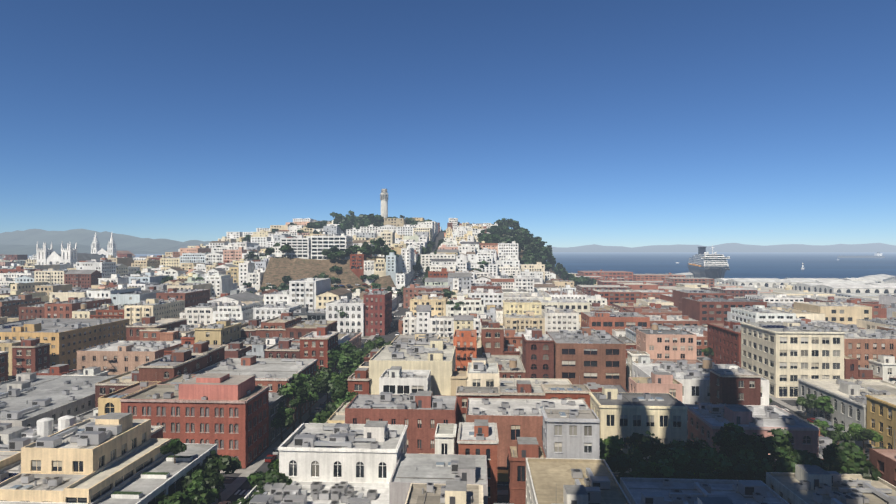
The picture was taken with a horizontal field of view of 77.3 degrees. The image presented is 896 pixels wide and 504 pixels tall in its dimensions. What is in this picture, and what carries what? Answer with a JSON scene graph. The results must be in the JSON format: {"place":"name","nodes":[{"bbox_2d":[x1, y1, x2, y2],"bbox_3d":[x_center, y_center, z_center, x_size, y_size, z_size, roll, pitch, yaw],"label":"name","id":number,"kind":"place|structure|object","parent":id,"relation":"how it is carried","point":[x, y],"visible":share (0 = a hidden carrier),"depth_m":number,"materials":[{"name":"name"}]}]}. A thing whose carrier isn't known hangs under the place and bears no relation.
{"place":"outdoors","nodes":[
{"label":"outdoors","id":0,"kind":"place"},
{"bbox_2d":[0,229,895,255],"bbox_3d":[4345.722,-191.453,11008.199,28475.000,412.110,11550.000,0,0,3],"label":"distant hills","id":1,"kind":"structure","parent":0,"point":[17,242],"depth_m":9173.35,"materials":[{"name":"grey"}]},
{"bbox_2d":[0,0,895,247],"label":"sky","id":2,"kind":"structure","parent":0,"point":[625,123],"materials":[{"name":"blue"}]},
{"bbox_2d":[27,252,895,278],"bbox_3d":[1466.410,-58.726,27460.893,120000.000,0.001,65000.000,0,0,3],"label":"bay water","id":3,"kind":"structure","parent":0,"point":[780,265],"depth_m":2486.91,"materials":[{"name":"blue liquid"}]},
{"bbox_2d":[687,245,729,278],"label":"cruise ship","id":4,"kind":"object","parent":3,"relation":"on","point":[701,264],"visible":0.98,"depth_m":1008.37,"materials":[{"name":"metal"}]},
{"bbox_2d":[677,252,884,269],"bbox_3d":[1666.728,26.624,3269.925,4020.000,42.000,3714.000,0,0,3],"label":"boats","id":5,"kind":"object","parent":3,"relation":"on","point":[878,255],"visible":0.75,"depth_m":4141.74,"materials":[{"name":"metal"}]},
{"bbox_2d":[220,234,797,502],"bbox_3d":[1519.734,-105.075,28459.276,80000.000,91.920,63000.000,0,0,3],"label":"terrain","id":6,"kind":"structure","parent":0,"point":[277,269],"depth_m":490.76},
{"bbox_2d":[36,241,102,264],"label":"church","id":7,"kind":"structure","parent":6,"relation":"on","point":[68,254],"depth_m":681.57,"materials":[{"name":"concrete"}]},
{"bbox_2d":[160,438,186,463],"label":"yard tree","id":8,"kind":"object","parent":6,"relation":"on","point":[176,446],"visible":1,"depth_m":123.40,"materials":[{"name":"green plant"}]},
{"bbox_2d":[9,222,526,316],"bbox_3d":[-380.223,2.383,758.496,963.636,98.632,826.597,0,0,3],"label":"yard trees","id":9,"kind":"object","parent":6,"relation":"on","point":[373,242],"visible":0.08,"depth_m":459.48,"materials":[{"name":"green plant"}]},
{"bbox_2d":[205,222,352,259],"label":"trees","id":10,"kind":"object","parent":6,"relation":"on","point":[252,255],"visible":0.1,"depth_m":635.56,"materials":[{"name":"green plant"}]},
{"bbox_2d":[243,242,398,292],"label":"trees","id":11,"kind":"object","parent":6,"relation":"on","point":[335,252],"visible":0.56,"depth_m":490.03,"materials":[{"name":"green plant"}]},
{"bbox_2d":[305,210,431,233],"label":"trees","id":12,"kind":"object","parent":6,"relation":"on","point":[351,220],"visible":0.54,"depth_m":792.62,"materials":[{"name":"green plant"}]},
{"bbox_2d":[380,189,387,217],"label":"tower","id":13,"kind":"structure","parent":6,"relation":"on","point":[384,202],"depth_m":851.48,"materials":[{"name":"concrete"}]},
{"bbox_2d":[396,239,444,300],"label":"trees","id":14,"kind":"object","parent":6,"relation":"on","point":[425,250],"visible":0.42,"depth_m":573.52,"materials":[{"name":"green plant"}]},
{"bbox_2d":[0,218,895,503],"bbox_3d":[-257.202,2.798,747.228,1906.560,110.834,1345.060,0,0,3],"label":"city buildings","id":15,"kind":"structure","parent":6,"relation":"on","point":[540,404],"depth_m":203.96,"materials":[{"name":"brick"}]},
{"bbox_2d":[14,356,891,380],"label":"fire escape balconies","id":16,"kind":"structure","parent":15,"relation":"attached to","point":[153,379],"depth_m":241.37,"materials":[{"name":"metal"}]},
{"bbox_2d":[441,218,595,285],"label":"slope trees","id":17,"kind":"object","parent":6,"relation":"on","point":[535,250],"visible":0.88,"depth_m":715.86,"materials":[{"name":"green plant"}]},
{"bbox_2d":[218,252,871,503],"bbox_3d":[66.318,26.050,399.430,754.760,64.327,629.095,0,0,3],"label":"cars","id":18,"kind":"object","parent":6,"relation":"on","point":[502,475],"visible":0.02,"depth_m":184.00,"materials":[{"name":"metal"}]},
{"bbox_2d":[602,453,652,483],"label":"park tree","id":19,"kind":"object","parent":6,"relation":"on","point":[641,468],"visible":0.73,"depth_m":127.87,"materials":[{"name":"green plant"}]},
{"bbox_2d":[650,447,700,478],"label":"park tree","id":20,"kind":"object","parent":6,"relation":"on","point":[677,459],"visible":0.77,"depth_m":123.24,"materials":[{"name":"green plant"}]},
{"bbox_2d":[686,446,733,479],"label":"park tree","id":21,"kind":"object","parent":6,"relation":"on","point":[710,464],"visible":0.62,"depth_m":125.62,"materials":[{"name":"green plant"}]},
{"bbox_2d":[719,449,769,483],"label":"park tree","id":22,"kind":"object","parent":6,"relation":"on","point":[747,465],"visible":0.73,"depth_m":124.70,"materials":[{"name":"green plant"}]},
{"bbox_2d":[677,272,895,292],"bbox_3d":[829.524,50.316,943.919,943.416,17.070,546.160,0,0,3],"label":"pier sheds","id":23,"kind":"object","parent":6,"relation":"on","point":[881,283],"visible":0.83,"depth_m":848.28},
{"bbox_2d":[761,449,829,472],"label":"park tree","id":24,"kind":"object","parent":6,"relation":"on","point":[786,462],"visible":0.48,"depth_m":123.47,"materials":[{"name":"green plant"}]},
{"bbox_2d":[822,441,881,480],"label":"park tree","id":25,"kind":"object","parent":6,"relation":"on","point":[845,457],"visible":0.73,"depth_m":121.42,"materials":[{"name":"green plant"}]},
{"bbox_2d":[211,232,874,503],"bbox_3d":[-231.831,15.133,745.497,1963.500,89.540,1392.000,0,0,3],"label":"street","id":26,"kind":"structure","parent":0,"point":[236,484],"depth_m":188.34,"materials":[{"name":"grey asphalt"}]},
{"bbox_2d":[91,232,134,257],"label":"church","id":27,"kind":"structure","parent":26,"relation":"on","point":[102,252],"depth_m":1091.99,"materials":[{"name":"concrete"}]},
{"bbox_2d":[154,479,204,503],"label":"street tree","id":28,"kind":"object","parent":26,"relation":"on","point":[196,486],"visible":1,"depth_m":111.06,"materials":[{"name":"green plant"}]},
{"bbox_2d":[177,469,224,503],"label":"street tree","id":29,"kind":"object","parent":26,"relation":"on","point":[212,485],"visible":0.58,"depth_m":120.29,"materials":[{"name":"green plant"}]},
{"bbox_2d":[199,450,241,502],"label":"street tree","id":30,"kind":"object","parent":26,"relation":"on","point":[215,462],"visible":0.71,"depth_m":130.22,"materials":[{"name":"green plant"}]},
{"bbox_2d":[232,489,265,503],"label":"street tree","id":31,"kind":"object","parent":26,"relation":"on","point":[242,500],"visible":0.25,"depth_m":113.38,"materials":[{"name":"green plant"}]},
{"bbox_2d":[247,469,291,490],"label":"street tree","id":32,"kind":"object","parent":26,"relation":"on","point":[259,479],"visible":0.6,"depth_m":119.61,"materials":[{"name":"green plant"}]},
{"bbox_2d":[267,459,278,471],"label":"street tree","id":33,"kind":"object","parent":26,"relation":"on","point":[273,465],"visible":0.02,"depth_m":129.97,"materials":[{"name":"green plant"}]},
{"bbox_2d":[271,407,294,441],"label":"street tree","id":34,"kind":"object","parent":26,"relation":"on","point":[285,414],"visible":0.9,"depth_m":174.14,"materials":[{"name":"green plant"}]},
{"bbox_2d":[277,383,308,431],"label":"street tree","id":35,"kind":"object","parent":26,"relation":"on","point":[297,395],"visible":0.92,"depth_m":183.17,"materials":[{"name":"green plant"}]},
{"bbox_2d":[289,373,320,423],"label":"street tree","id":36,"kind":"object","parent":26,"relation":"on","point":[307,383],"visible":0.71,"depth_m":192.47,"materials":[{"name":"green plant"}]},
{"bbox_2d":[106,344,509,374],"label":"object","id":37,"kind":"object","parent":26,"relation":"on","point":[456,357],"visible":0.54,"depth_m":240.16,"materials":[{"name":"metal"}]},
{"bbox_2d":[308,380,328,414],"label":"street tree","id":38,"kind":"object","parent":26,"relation":"on","point":[323,384],"visible":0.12,"depth_m":200.71,"materials":[{"name":"green plant"}]},
{"bbox_2d":[309,408,337,422],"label":"street tree","id":39,"kind":"object","parent":26,"relation":"on","point":[321,417],"visible":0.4,"depth_m":170.15,"materials":[{"name":"green plant"}]},
{"bbox_2d":[314,367,339,403],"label":"yard tree","id":40,"kind":"object","parent":26,"relation":"on","point":[324,373],"visible":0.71,"depth_m":206.81,"materials":[{"name":"green plant"}]},
{"bbox_2d":[328,374,350,401],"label":"street tree","id":41,"kind":"object","parent":26,"relation":"on","point":[343,380],"visible":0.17,"depth_m":192.71,"materials":[{"name":"green plant"}]},
{"bbox_2d":[326,341,354,372],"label":"street tree","id":42,"kind":"object","parent":26,"relation":"on","point":[334,355],"visible":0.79,"depth_m":239.09,"materials":[{"name":"green plant"}]},
{"bbox_2d":[326,382,359,410],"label":"street tree","id":43,"kind":"object","parent":26,"relation":"on","point":[339,395],"visible":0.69,"depth_m":182.18,"materials":[{"name":"green plant"}]},
{"bbox_2d":[339,367,354,376],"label":"street tree","id":44,"kind":"object","parent":26,"relation":"on","point":[347,370],"visible":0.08,"depth_m":213.34,"materials":[{"name":"green plant"}]},
{"bbox_2d":[336,355,360,372],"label":"yard tree","id":45,"kind":"object","parent":26,"relation":"on","point":[344,361],"visible":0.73,"depth_m":224.73,"materials":[{"name":"green plant"}]},
{"bbox_2d":[336,343,364,357],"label":"yard tree","id":46,"kind":"object","parent":26,"relation":"on","point":[355,349],"visible":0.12,"depth_m":249.88,"materials":[{"name":"green plant"}]},
{"bbox_2d":[348,347,374,362],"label":"yard tree","id":47,"kind":"object","parent":26,"relation":"on","point":[359,356],"visible":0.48,"depth_m":235.87,"materials":[{"name":"green plant"}]},
{"bbox_2d":[363,337,392,349],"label":"yard tree","id":48,"kind":"object","parent":26,"relation":"on","point":[379,343],"visible":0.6,"depth_m":259.99,"materials":[{"name":"green plant"}]},
{"bbox_2d":[50,317,894,448],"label":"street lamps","id":49,"kind":"object","parent":26,"relation":"on","point":[734,361],"visible":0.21,"depth_m":194.16,"materials":[{"name":"metal"}]},
{"bbox_2d":[600,435,624,458],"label":"park tree","id":50,"kind":"object","parent":26,"relation":"on","point":[611,445],"visible":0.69,"depth_m":134.81,"materials":[{"name":"green plant"}]},
{"bbox_2d":[625,430,672,467],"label":"park tree","id":51,"kind":"object","parent":26,"relation":"on","point":[641,446],"visible":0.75,"depth_m":134.93,"materials":[{"name":"green plant"}]},
{"bbox_2d":[663,438,709,459],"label":"park tree","id":52,"kind":"object","parent":26,"relation":"on","point":[692,448],"visible":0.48,"depth_m":134.75,"materials":[{"name":"green plant"}]},
{"bbox_2d":[712,423,748,477],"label":"park tree","id":53,"kind":"object","parent":26,"relation":"on","point":[729,439],"visible":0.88,"depth_m":134.39,"materials":[{"name":"green plant"}]},
{"bbox_2d":[746,428,793,464],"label":"park tree","id":54,"kind":"object","parent":26,"relation":"on","point":[777,445],"visible":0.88,"depth_m":132.07,"materials":[{"name":"green plant"}]},
{"bbox_2d":[698,347,854,444],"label":"trees","id":55,"kind":"object","parent":26,"relation":"on","point":[826,406],"visible":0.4,"depth_m":168.60,"materials":[{"name":"green plant"}]},
{"bbox_2d":[796,394,815,415],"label":"yard tree","id":56,"kind":"object","parent":26,"relation":"on","point":[808,402],"visible":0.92,"depth_m":197.44,"materials":[{"name":"green plant"}]},
{"bbox_2d":[847,423,882,453],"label":"yard tree","id":57,"kind":"object","parent":26,"relation":"on","point":[857,431],"visible":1,"depth_m":161.90,"materials":[{"name":"green plant"}]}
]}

